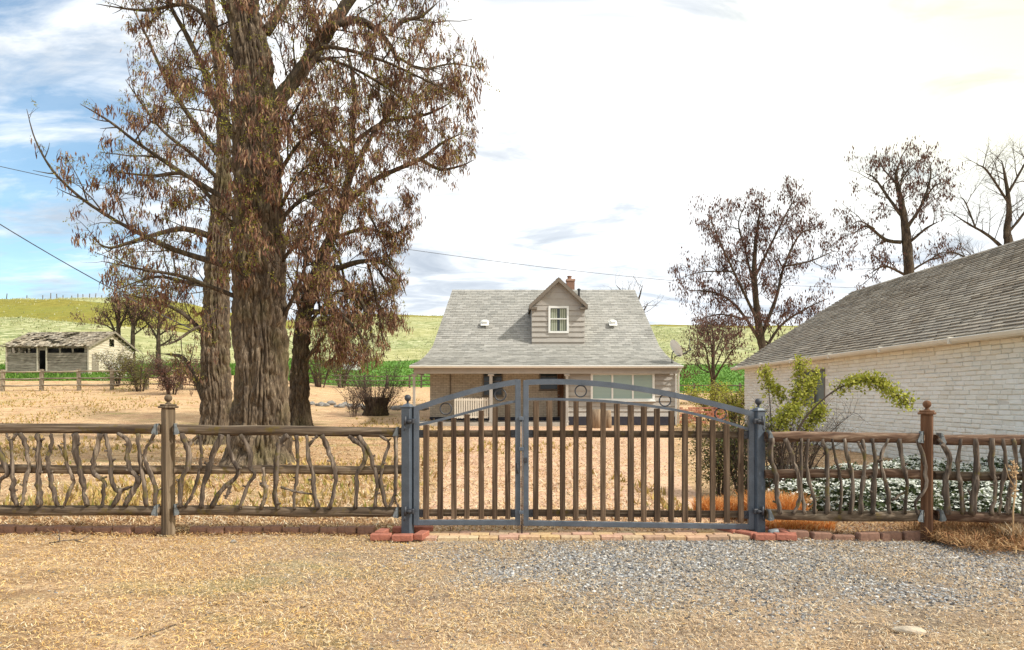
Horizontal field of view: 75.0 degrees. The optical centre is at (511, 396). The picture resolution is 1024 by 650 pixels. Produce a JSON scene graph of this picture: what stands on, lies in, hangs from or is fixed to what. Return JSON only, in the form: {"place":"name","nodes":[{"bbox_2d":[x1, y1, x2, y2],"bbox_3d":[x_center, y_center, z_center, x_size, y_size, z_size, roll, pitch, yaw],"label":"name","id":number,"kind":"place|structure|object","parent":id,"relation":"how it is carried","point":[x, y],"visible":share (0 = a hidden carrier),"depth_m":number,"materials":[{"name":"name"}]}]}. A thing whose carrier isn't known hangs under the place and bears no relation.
{"place":"outdoors","nodes":[
{"label":"outdoors","id":0,"kind":"place"},
{"bbox_2d":[0,224,202,334],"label":"power line","id":1,"kind":"object","parent":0,"point":[87,275],"visible":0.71,"depth_m":18.05,"materials":[{"name":"metal"}]},
{"bbox_2d":[0,357,744,392],"bbox_3d":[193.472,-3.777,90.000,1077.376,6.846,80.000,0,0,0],"label":"field","id":2,"kind":"structure","parent":0,"point":[722,374],"depth_m":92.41,"materials":[{"name":"plant"}]},
{"bbox_2d":[0,331,138,374],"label":"barn","id":3,"kind":"structure","parent":2,"relation":"on","point":[33,351],"depth_m":54.76,"materials":[{"name":"wood"}]},
{"bbox_2d":[92,354,98,369],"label":"door","id":4,"kind":"structure","parent":3,"relation":"in","point":[94,359],"depth_m":54.72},
{"bbox_2d":[0,297,797,364],"bbox_3d":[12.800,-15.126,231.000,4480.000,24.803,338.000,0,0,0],"label":"hills","id":5,"kind":"structure","parent":0,"point":[46,308],"depth_m":138.44,"materials":[{"name":"green plant"}]},
{"bbox_2d":[6,293,117,298],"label":"hilltop fence","id":6,"kind":"object","parent":5,"relation":"on","point":[63,295],"visible":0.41,"depth_m":165.92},
{"bbox_2d":[70,278,146,334],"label":"tree","id":7,"kind":"object","parent":5,"relation":"on","point":[119,322],"visible":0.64,"depth_m":65.75,"materials":[{"name":"brown plant"}]},
{"bbox_2d":[99,284,162,361],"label":"tree","id":8,"kind":"object","parent":5,"relation":"on","point":[134,320],"visible":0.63,"depth_m":65.61,"materials":[{"name":"brown plant"}]},
{"bbox_2d":[136,292,196,360],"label":"tree","id":9,"kind":"object","parent":5,"relation":"on","point":[159,340],"visible":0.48,"depth_m":65.99,"materials":[{"name":"brown plant"}]},
{"bbox_2d":[0,166,855,287],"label":"power line","id":10,"kind":"object","parent":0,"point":[460,256],"visible":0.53,"depth_m":39.07,"materials":[{"name":"metal"}]},
{"bbox_2d":[0,375,1023,649],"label":"ground","id":11,"kind":"structure","parent":0,"point":[188,413],"depth_m":4.94,"materials":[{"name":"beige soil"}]},
{"bbox_2d":[0,524,18,534],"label":"edging brick","id":12,"kind":"object","parent":11,"relation":"on","point":[8,528],"visible":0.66,"depth_m":6.80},
{"bbox_2d":[16,525,39,534],"bbox_3d":[-4.965,1.372,6.839,0.192,0.105,0.093,3,0,-2],"label":"edging brick","id":13,"kind":"object","parent":11,"relation":"on","point":[20,529],"visible":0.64,"depth_m":6.79,"materials":[{"name":"brick"}]},
{"bbox_2d":[37,525,55,534],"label":"edging brick","id":14,"kind":"object","parent":11,"relation":"on","point":[43,529],"visible":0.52,"depth_m":6.81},
{"bbox_2d":[54,525,75,534],"bbox_3d":[-4.577,1.368,6.830,0.190,0.105,0.093,1,0,4],"label":"edging brick","id":15,"kind":"object","parent":11,"relation":"on","point":[65,528],"visible":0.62,"depth_m":6.79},
{"bbox_2d":[49,529,89,543],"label":"fallen twig","id":16,"kind":"object","parent":11,"relation":"on","point":[67,540],"visible":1,"depth_m":6.40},
{"bbox_2d":[75,526,95,533],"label":"edging brick","id":17,"kind":"object","parent":11,"relation":"on","point":[87,529],"visible":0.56,"depth_m":6.81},
{"bbox_2d":[0,368,182,390],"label":"rail fence","id":18,"kind":"object","parent":11,"relation":"on","point":[41,378],"visible":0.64,"depth_m":44.44,"materials":[{"name":"wood"}]},
{"bbox_2d":[92,526,113,534],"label":"edging brick","id":19,"kind":"object","parent":11,"relation":"on","point":[103,529],"visible":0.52,"depth_m":6.79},
{"bbox_2d":[92,341,141,386],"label":"bush","id":20,"kind":"object","parent":11,"relation":"on","point":[113,363],"visible":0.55,"depth_m":46.77,"materials":[{"name":"brown plant"}]},
{"bbox_2d":[113,525,134,535],"bbox_3d":[-3.970,1.372,6.827,0.201,0.105,0.093,0,0,7],"label":"edging brick","id":21,"kind":"object","parent":11,"relation":"on","point":[129,529],"visible":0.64,"depth_m":6.79,"materials":[{"name":"brick"}]},
{"bbox_2d":[109,346,162,391],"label":"bush","id":22,"kind":"object","parent":11,"relation":"on","point":[136,377],"visible":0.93,"depth_m":43.97,"materials":[{"name":"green plant"}]},
{"bbox_2d":[135,525,155,534],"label":"edging brick","id":23,"kind":"object","parent":11,"relation":"on","point":[141,529],"visible":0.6,"depth_m":6.80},
{"bbox_2d":[63,0,232,444],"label":"locust tree","id":24,"kind":"object","parent":11,"relation":"on","point":[214,390],"visible":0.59,"depth_m":19.75,"materials":[{"name":"brown plant"}]},
{"bbox_2d":[154,527,160,534],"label":"edging brick","id":25,"kind":"object","parent":11,"relation":"on","point":[157,529],"visible":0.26,"depth_m":6.80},
{"bbox_2d":[132,620,186,639],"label":"fallen twig","id":26,"kind":"object","parent":11,"relation":"on","point":[155,631],"visible":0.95,"depth_m":3.94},
{"bbox_2d":[158,394,178,536],"bbox_3d":[-3.486,0.740,6.760,0.143,1.530,0.143,0,0,32],"label":"fence post","id":27,"kind":"object","parent":11,"relation":"on","point":[167,468],"visible":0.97,"depth_m":6.72,"materials":[{"name":"brown wood"}]},
{"bbox_2d":[0,423,160,515],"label":"branch fence panel","id":28,"kind":"object","parent":27,"relation":"attached to","point":[38,469],"visible":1,"depth_m":6.71,"materials":[{"name":"wood"}]},
{"bbox_2d":[172,423,400,517],"bbox_3d":[-2.271,0.742,6.754,2.293,0.953,0.183,0,0,0],"label":"branch fence panel","id":29,"kind":"object","parent":27,"relation":"attached to","point":[209,468],"visible":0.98,"depth_m":6.71,"materials":[{"name":"wood"}]},
{"bbox_2d":[138,350,200,394],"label":"bush","id":30,"kind":"object","parent":11,"relation":"on","point":[165,383],"visible":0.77,"depth_m":41.65,"materials":[{"name":"brown plant"}]},
{"bbox_2d":[182,359,200,389],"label":"bush","id":31,"kind":"object","parent":11,"relation":"on","point":[195,372],"visible":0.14,"depth_m":45.35,"materials":[{"name":"brown plant"}]},
{"bbox_2d":[190,525,209,534],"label":"edging brick","id":32,"kind":"object","parent":11,"relation":"on","point":[199,528],"visible":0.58,"depth_m":6.80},
{"bbox_2d":[207,526,225,534],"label":"edging brick","id":33,"kind":"object","parent":11,"relation":"on","point":[216,529],"visible":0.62,"depth_m":6.78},
{"bbox_2d":[225,525,244,534],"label":"edging brick","id":34,"kind":"object","parent":11,"relation":"on","point":[237,528],"visible":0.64,"depth_m":6.79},
{"bbox_2d":[243,526,263,533],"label":"edging brick","id":35,"kind":"object","parent":11,"relation":"on","point":[247,529],"visible":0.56,"depth_m":6.79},
{"bbox_2d":[27,0,499,464],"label":"locust tree","id":36,"kind":"object","parent":11,"relation":"on","point":[256,255],"visible":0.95,"depth_m":13.65,"materials":[{"name":"brown plant"}]},
{"bbox_2d":[263,524,282,534],"bbox_3d":[-2.445,1.366,6.832,0.181,0.105,0.093,-2,0,0],"label":"edging brick","id":37,"kind":"object","parent":11,"relation":"on","point":[274,528],"visible":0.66,"depth_m":6.79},
{"bbox_2d":[282,527,299,534],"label":"edging brick","id":38,"kind":"object","parent":11,"relation":"on","point":[293,530],"visible":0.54,"depth_m":6.80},
{"bbox_2d":[300,525,319,534],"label":"edging brick","id":39,"kind":"object","parent":11,"relation":"on","point":[308,528],"visible":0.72,"depth_m":6.80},
{"bbox_2d":[289,344,340,387],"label":"bush","id":40,"kind":"object","parent":11,"relation":"on","point":[318,378],"visible":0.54,"depth_m":59.66,"materials":[{"name":"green plant"}]},
{"bbox_2d":[320,526,337,534],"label":"edging brick","id":41,"kind":"object","parent":11,"relation":"on","point":[324,530],"visible":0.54,"depth_m":6.79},
{"bbox_2d":[327,400,335,404],"bbox_3d":[-10.215,0.387,37.647,0.583,0.381,0.470,-5,-8,7],"label":"border stone","id":42,"kind":"object","parent":11,"relation":"on","point":[331,402],"visible":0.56,"depth_m":37.48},
{"bbox_2d":[321,352,356,387],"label":"bush","id":43,"kind":"object","parent":11,"relation":"on","point":[347,372],"visible":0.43,"depth_m":63.85,"materials":[{"name":"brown plant"}]},
{"bbox_2d":[337,526,356,535],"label":"edging brick","id":44,"kind":"object","parent":11,"relation":"on","point":[348,530],"visible":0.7,"depth_m":6.80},
{"bbox_2d":[331,382,371,416],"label":"bush","id":45,"kind":"object","parent":11,"relation":"on","point":[356,404],"visible":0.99,"depth_m":30.84,"materials":[{"name":"brown plant"}]},
{"bbox_2d":[289,370,429,388],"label":"rail fence","id":46,"kind":"object","parent":11,"relation":"on","point":[409,380],"visible":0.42,"depth_m":64.89,"materials":[{"name":"wood"}]},
{"bbox_2d":[357,525,375,535],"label":"edging brick","id":47,"kind":"object","parent":11,"relation":"on","point":[365,529],"visible":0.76,"depth_m":6.80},
{"bbox_2d":[0,383,741,509],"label":"yard grass","id":48,"kind":"structure","parent":11,"relation":"on","point":[48,500],"depth_m":10.73,"materials":[{"name":"plant"}]},
{"bbox_2d":[341,357,407,415],"bbox_3d":[-6.574,-0.565,31.905,3.713,3.042,2.860,0,0,0],"label":"bush","id":49,"kind":"object","parent":11,"relation":"on","point":[375,406],"visible":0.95,"depth_m":31.61,"materials":[{"name":"brown plant"}]},
{"bbox_2d":[370,533,391,540],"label":"brick","id":50,"kind":"object","parent":11,"relation":"on","point":[380,536],"visible":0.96,"depth_m":6.43,"materials":[{"name":"brick"}]},
{"bbox_2d":[280,37,482,425],"bbox_3d":[-5.688,-6.969,26.447,9.257,16.780,6.063,0,0,0],"label":"locust tree","id":51,"kind":"object","parent":11,"relation":"on","point":[299,383],"visible":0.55,"depth_m":25.90,"materials":[{"name":"brown plant"}]},
{"bbox_2d":[375,528,389,532],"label":"brick","id":52,"kind":"object","parent":11,"relation":"on","point":[383,530],"visible":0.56,"depth_m":6.62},
{"bbox_2d":[391,406,400,409],"bbox_3d":[-6.014,0.618,34.672,0.533,0.344,0.412,0,0,-9],"label":"border stone","id":53,"kind":"object","parent":11,"relation":"on","point":[395,408],"visible":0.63,"depth_m":34.50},
{"bbox_2d":[392,526,400,532],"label":"brick","id":54,"kind":"object","parent":11,"relation":"on","point":[396,529],"visible":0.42,"depth_m":6.79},
{"bbox_2d":[391,533,412,541],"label":"brick","id":55,"kind":"object","parent":11,"relation":"on","point":[402,537],"visible":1,"depth_m":6.40,"materials":[{"name":"brick"}]},
{"bbox_2d":[400,395,414,533],"bbox_3d":[-1.038,0.730,6.694,0.157,1.510,0.154,0,0,20],"label":"gate post","id":56,"kind":"object","parent":11,"relation":"on","point":[407,509],"visible":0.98,"depth_m":6.67,"materials":[{"name":"metal"}]},
{"bbox_2d":[413,379,523,532],"bbox_3d":[-0.437,0.630,6.703,1.107,1.622,0.130,0,0,0],"label":"gate leaf","id":57,"kind":"object","parent":56,"relation":"attached to","point":[466,512],"visible":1,"depth_m":6.69,"materials":[{"name":"grey painted steel"},{"name":"brown weathered wood"}]},
{"bbox_2d":[0,538,1023,649],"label":"gravel","id":58,"kind":"structure","parent":11,"relation":"on","point":[764,554],"depth_m":5.32,"materials":[{"name":"gravel"}]},
{"bbox_2d":[0,437,1023,564],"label":"leaf litter","id":59,"kind":"object","parent":11,"relation":"on","point":[972,537],"visible":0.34,"depth_m":7.18,"materials":[{"name":"plant"}]},
{"bbox_2d":[409,276,683,425],"bbox_3d":[1.390,-2.405,32.760,11.080,7.520,11.680,0,0,0],"label":"farmhouse","id":60,"kind":"object","parent":11,"relation":"on","point":[558,328],"visible":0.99,"depth_m":29.50,"materials":[{"name":"grey"}]},
{"bbox_2d":[482,374,503,396],"bbox_3d":[-0.850,-0.557,29.560,0.980,1.115,0.140,0,0,0],"label":"window","id":61,"kind":"structure","parent":60,"relation":"in","point":[497,377],"depth_m":29.62,"materials":[{"name":"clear glass"}]},
{"bbox_2d":[538,374,558,390],"bbox_3d":[1.630,-0.688,29.560,0.940,0.855,0.140,0,0,0],"label":"window","id":62,"kind":"structure","parent":60,"relation":"in","point":[541,376],"depth_m":29.62,"materials":[{"name":"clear glass"}]},
{"bbox_2d":[558,374,563,416],"bbox_3d":[2.155,-0.115,29.530,0.270,1.960,0.131,0,0,0],"label":"door","id":63,"kind":"structure","parent":60,"relation":"in","point":[560,376],"depth_m":29.53,"materials":[{"name":"brown wood"}]},
{"bbox_2d":[591,374,655,401],"bbox_3d":[4.570,-0.408,27.530,2.720,1.195,0.160,0,0,0],"label":"window","id":64,"kind":"structure","parent":60,"relation":"in","point":[644,380],"depth_m":27.59,"materials":[{"name":"glass"}]},
{"bbox_2d":[670,339,690,362],"bbox_3d":[6.800,-1.845,27.158,0.870,1.060,0.512,0,0,39],"label":"satellite dish","id":65,"kind":"object","parent":60,"relation":"on","point":[677,351],"visible":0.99,"depth_m":27.14,"materials":[{"name":"metal"}]},
{"bbox_2d":[592,409,599,427],"bbox_3d":[3.348,0.892,26.293,0.412,0.835,0.421,0,0,0],"label":"log","id":66,"kind":"object","parent":11,"relation":"on","point":[595,418],"visible":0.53,"depth_m":26.12,"materials":[{"name":"brown wood"}]},
{"bbox_2d":[606,410,611,427],"bbox_3d":[3.771,0.913,26.300,0.320,0.792,0.321,0,0,0],"label":"log","id":67,"kind":"object","parent":11,"relation":"on","point":[608,420],"visible":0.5,"depth_m":26.17,"materials":[{"name":"brown wood"}]},
{"bbox_2d":[607,273,661,314],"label":"tree","id":68,"kind":"object","parent":11,"relation":"on","point":[639,294],"visible":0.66,"depth_m":49.79,"materials":[{"name":"brown plant"}]},
{"bbox_2d":[679,407,728,423],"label":"brick wall","id":69,"kind":"structure","parent":11,"relation":"on","point":[699,411],"depth_m":28.55,"materials":[{"name":"brick"}]},
{"bbox_2d":[683,379,739,420],"bbox_3d":[9.123,0.207,30.245,2.843,2.141,2.778,0,0,0],"label":"bush","id":70,"kind":"object","parent":11,"relation":"on","point":[710,396],"visible":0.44,"depth_m":29.88,"materials":[{"name":"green plant"}]},
{"bbox_2d":[679,383,743,394],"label":"rail fence","id":71,"kind":"object","parent":11,"relation":"on","point":[739,385],"visible":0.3,"depth_m":59.88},
{"bbox_2d":[673,300,761,399],"bbox_3d":[11.317,-2.217,36.139,4.968,6.294,4.866,0,0,0],"label":"tree","id":72,"kind":"object","parent":11,"relation":"on","point":[715,338],"visible":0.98,"depth_m":35.94,"materials":[{"name":"brown plant"}]},
{"bbox_2d":[689,494,746,518],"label":"grass tuft","id":73,"kind":"object","parent":11,"relation":"on","point":[719,503],"visible":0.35,"depth_m":7.79,"materials":[{"name":"plant"}]},
{"bbox_2d":[678,404,771,494],"bbox_3d":[2.948,0.802,9.571,1.115,1.393,1.303,0,0,-13],"label":"bush","id":74,"kind":"object","parent":11,"relation":"on","point":[719,486],"visible":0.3,"depth_m":9.49,"materials":[{"name":"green plant"}]},
{"bbox_2d":[711,383,744,425],"bbox_3d":[9.109,0.355,26.809,2.236,2.008,2.393,0,0,26],"label":"bush","id":75,"kind":"object","parent":11,"relation":"on","point":[738,402],"visible":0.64,"depth_m":26.72,"materials":[{"name":"green plant"}]},
{"bbox_2d":[694,402,789,497],"bbox_3d":[3.134,0.763,9.224,1.328,1.388,1.130,0,0,0],"label":"bush","id":76,"kind":"object","parent":11,"relation":"on","point":[735,470],"visible":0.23,"depth_m":9.15,"materials":[{"name":"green plant"}]},
{"bbox_2d":[750,398,766,532],"bbox_3d":[2.470,0.749,6.694,0.157,1.472,0.154,0,0,-20],"label":"gate post","id":77,"kind":"object","parent":11,"relation":"on","point":[759,423],"visible":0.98,"depth_m":6.67,"materials":[{"name":"metal"}]},
{"bbox_2d":[523,379,754,529],"bbox_3d":[1.274,0.577,6.721,2.325,1.516,0.092,0,0,0],"label":"gate leaf","id":78,"kind":"object","parent":77,"relation":"attached to","point":[726,434],"visible":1,"depth_m":6.69,"materials":[{"name":"grey painted steel"},{"name":"brown wood"}]},
{"bbox_2d":[753,533,775,540],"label":"brick","id":79,"kind":"object","parent":11,"relation":"on","point":[764,536],"visible":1,"depth_m":6.44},
{"bbox_2d":[667,175,862,348],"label":"tree","id":80,"kind":"object","parent":11,"relation":"on","point":[755,310],"visible":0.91,"depth_m":45.79,"materials":[{"name":"brown plant"}]},
{"bbox_2d":[730,488,815,520],"bbox_3d":[3.004,1.235,7.598,1.071,0.340,0.888,0,0,0],"label":"grass tuft","id":81,"kind":"object","parent":11,"relation":"on","point":[788,502],"visible":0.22,"depth_m":7.48,"materials":[{"name":"plant"}]},
{"bbox_2d":[768,528,778,532],"bbox_3d":[2.601,1.345,6.630,0.103,0.080,0.066,0,0,0],"label":"pipe stub","id":82,"kind":"object","parent":11,"relation":"on","point":[773,530],"visible":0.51,"depth_m":6.61,"materials":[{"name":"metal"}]},
{"bbox_2d":[773,532,796,540],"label":"brick","id":83,"kind":"object","parent":11,"relation":"on","point":[786,536],"visible":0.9,"depth_m":6.44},
{"bbox_2d":[777,528,795,533],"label":"brick","id":84,"kind":"object","parent":11,"relation":"on","point":[782,530],"visible":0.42,"depth_m":6.63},
{"bbox_2d":[787,529,808,538],"bbox_3d":[2.829,1.371,6.609,0.202,0.105,0.093,1,0,2],"label":"edging brick","id":85,"kind":"object","parent":11,"relation":"on","point":[803,534],"visible":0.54,"depth_m":6.56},
{"bbox_2d":[765,519,836,530],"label":"grass tuft","id":86,"kind":"object","parent":11,"relation":"on","point":[802,524],"visible":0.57,"depth_m":6.88,"materials":[{"name":"plant"}]},
{"bbox_2d":[809,531,831,539],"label":"edging brick","id":87,"kind":"object","parent":11,"relation":"on","point":[818,535],"visible":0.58,"depth_m":6.54,"materials":[{"name":"brick"}]},
{"bbox_2d":[750,354,919,489],"bbox_3d":[4.281,0.486,8.965,2.031,2.162,0.916,0,0,22],"label":"leafy shrub","id":88,"kind":"object","parent":11,"relation":"on","point":[815,412],"visible":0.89,"depth_m":9.02,"materials":[{"name":"green plant"}]},
{"bbox_2d":[832,534,854,540],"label":"edging brick","id":89,"kind":"object","parent":11,"relation":"on","point":[848,537],"visible":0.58,"depth_m":6.51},
{"bbox_2d":[855,531,879,541],"bbox_3d":[3.482,1.373,6.531,0.212,0.105,0.093,-3,0,-4],"label":"edging brick","id":90,"kind":"object","parent":11,"relation":"on","point":[862,536],"visible":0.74,"depth_m":6.49,"materials":[{"name":"brick"}]},
{"bbox_2d":[730,238,1023,465],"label":"outbuilding","id":91,"kind":"structure","parent":11,"relation":"on","point":[946,339],"depth_m":15.14,"materials":[{"name":"brick"}]},
{"bbox_2d":[804,368,824,405],"bbox_3d":[8.735,-0.265,19.225,0.070,1.060,1.350,0,0,0],"label":"window","id":92,"kind":"structure","parent":91,"relation":"in","point":[820,391],"depth_m":18.99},
{"bbox_2d":[879,531,902,540],"bbox_3d":[3.708,1.375,6.543,0.206,0.105,0.093,-3,0,1],"label":"edging brick","id":93,"kind":"object","parent":11,"relation":"on","point":[890,535],"visible":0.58,"depth_m":6.50,"materials":[{"name":"brick"}]},
{"bbox_2d":[765,454,1021,512],"bbox_3d":[5.889,1.252,9.407,5.477,0.632,4.534,0,0,0],"label":"flower bed","id":94,"kind":"object","parent":11,"relation":"on","point":[984,497],"visible":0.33,"depth_m":8.05,"materials":[{"name":"white plant"}]},
{"bbox_2d":[735,394,867,491],"bbox_3d":[4.081,0.679,9.538,1.998,1.556,2.156,0,0,0],"label":"bush","id":95,"kind":"object","parent":94,"relation":"on","point":[778,449],"visible":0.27,"depth_m":9.42,"materials":[{"name":"brown plant"}]},
{"bbox_2d":[826,136,967,289],"bbox_3d":[22.858,-7.553,40.240,8.681,16.633,5.366,0,0,0],"label":"tree","id":96,"kind":"object","parent":11,"relation":"on","point":[907,240],"visible":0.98,"depth_m":39.94,"materials":[{"name":"brown plant"}]},
{"bbox_2d":[892,626,926,635],"bbox_3d":[2.370,1.393,3.977,0.187,0.055,0.082,0,0,20],"label":"rock","id":97,"kind":"object","parent":11,"relation":"on","point":[912,630],"visible":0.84,"depth_m":3.95,"materials":[{"name":"stone"}]},
{"bbox_2d":[901,530,919,541],"bbox_3d":[3.926,1.362,6.509,0.204,0.105,0.093,-3,0,6],"label":"edging brick","id":98,"kind":"object","parent":11,"relation":"on","point":[911,535],"visible":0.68,"depth_m":6.47,"materials":[{"name":"brick"}]},
{"bbox_2d":[917,400,935,542],"bbox_3d":[4.022,0.768,6.461,0.143,1.473,0.143,0,0,38],"label":"fence post","id":99,"kind":"object","parent":11,"relation":"on","point":[926,414],"visible":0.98,"depth_m":6.42,"materials":[{"name":"red wood"}]},
{"bbox_2d":[764,430,928,521],"bbox_3d":[3.264,0.778,6.562,1.509,0.900,0.174,0,0,8],"label":"branch fence panel","id":100,"kind":"object","parent":99,"relation":"attached to","point":[874,473],"visible":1,"depth_m":6.52,"materials":[{"name":"wood"}]},
{"bbox_2d":[912,520,1023,531],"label":"grass tuft","id":101,"kind":"object","parent":11,"relation":"on","point":[967,524],"visible":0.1,"depth_m":6.65,"materials":[{"name":"brown plant"}]},
{"bbox_2d":[923,127,1023,263],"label":"tree","id":102,"kind":"object","parent":11,"relation":"on","point":[1008,227],"visible":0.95,"depth_m":35.93,"materials":[{"name":"brown plant"}]},
{"bbox_2d":[989,522,1023,542],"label":"grass tuft","id":103,"kind":"object","parent":11,"relation":"on","point":[1020,529],"visible":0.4,"depth_m":6.27,"materials":[{"name":"plant"}]},
{"bbox_2d":[989,460,1023,549],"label":"dead weed","id":104,"kind":"object","parent":11,"relation":"on","point":[1014,472],"visible":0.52,"depth_m":6.20,"materials":[{"name":"plant"}]},
{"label":"fence post","id":105,"kind":"object","parent":11,"relation":"on","visible":0},
{"bbox_2d":[933,433,1023,523],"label":"branch fence panel","id":106,"kind":"object","parent":105,"relation":"attached to","point":[976,476],"visible":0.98,"depth_m":6.35,"materials":[{"name":"wood"}]},
{"bbox_2d":[0,0,1023,325],"label":"sky","id":107,"kind":"structure","parent":0,"point":[606,119],"materials":[{"name":"white"}]},
{"bbox_2d":[429,426,723,532],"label":"path","id":108,"kind":"structure","parent":0,"point":[677,484],"depth_m":12.03,"materials":[{"name":"gravel"}]},
{"bbox_2d":[414,525,433,532],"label":"brick","id":109,"kind":"object","parent":108,"relation":"on","point":[422,527],"visible":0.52,"depth_m":6.80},
{"bbox_2d":[717,529,738,533],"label":"brick","id":110,"kind":"object","parent":108,"relation":"on","point":[730,530],"visible":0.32,"depth_m":6.71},
{"bbox_2d":[417,530,750,540],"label":"paved path","id":111,"kind":"structure","parent":0,"point":[680,535],"depth_m":6.56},
{"bbox_2d":[413,530,429,539],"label":"brick","id":112,"kind":"object","parent":111,"relation":"on","point":[421,535],"visible":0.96,"depth_m":6.45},
{"bbox_2d":[735,530,756,538],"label":"brick","id":113,"kind":"object","parent":111,"relation":"on","point":[746,532],"visible":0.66,"depth_m":6.56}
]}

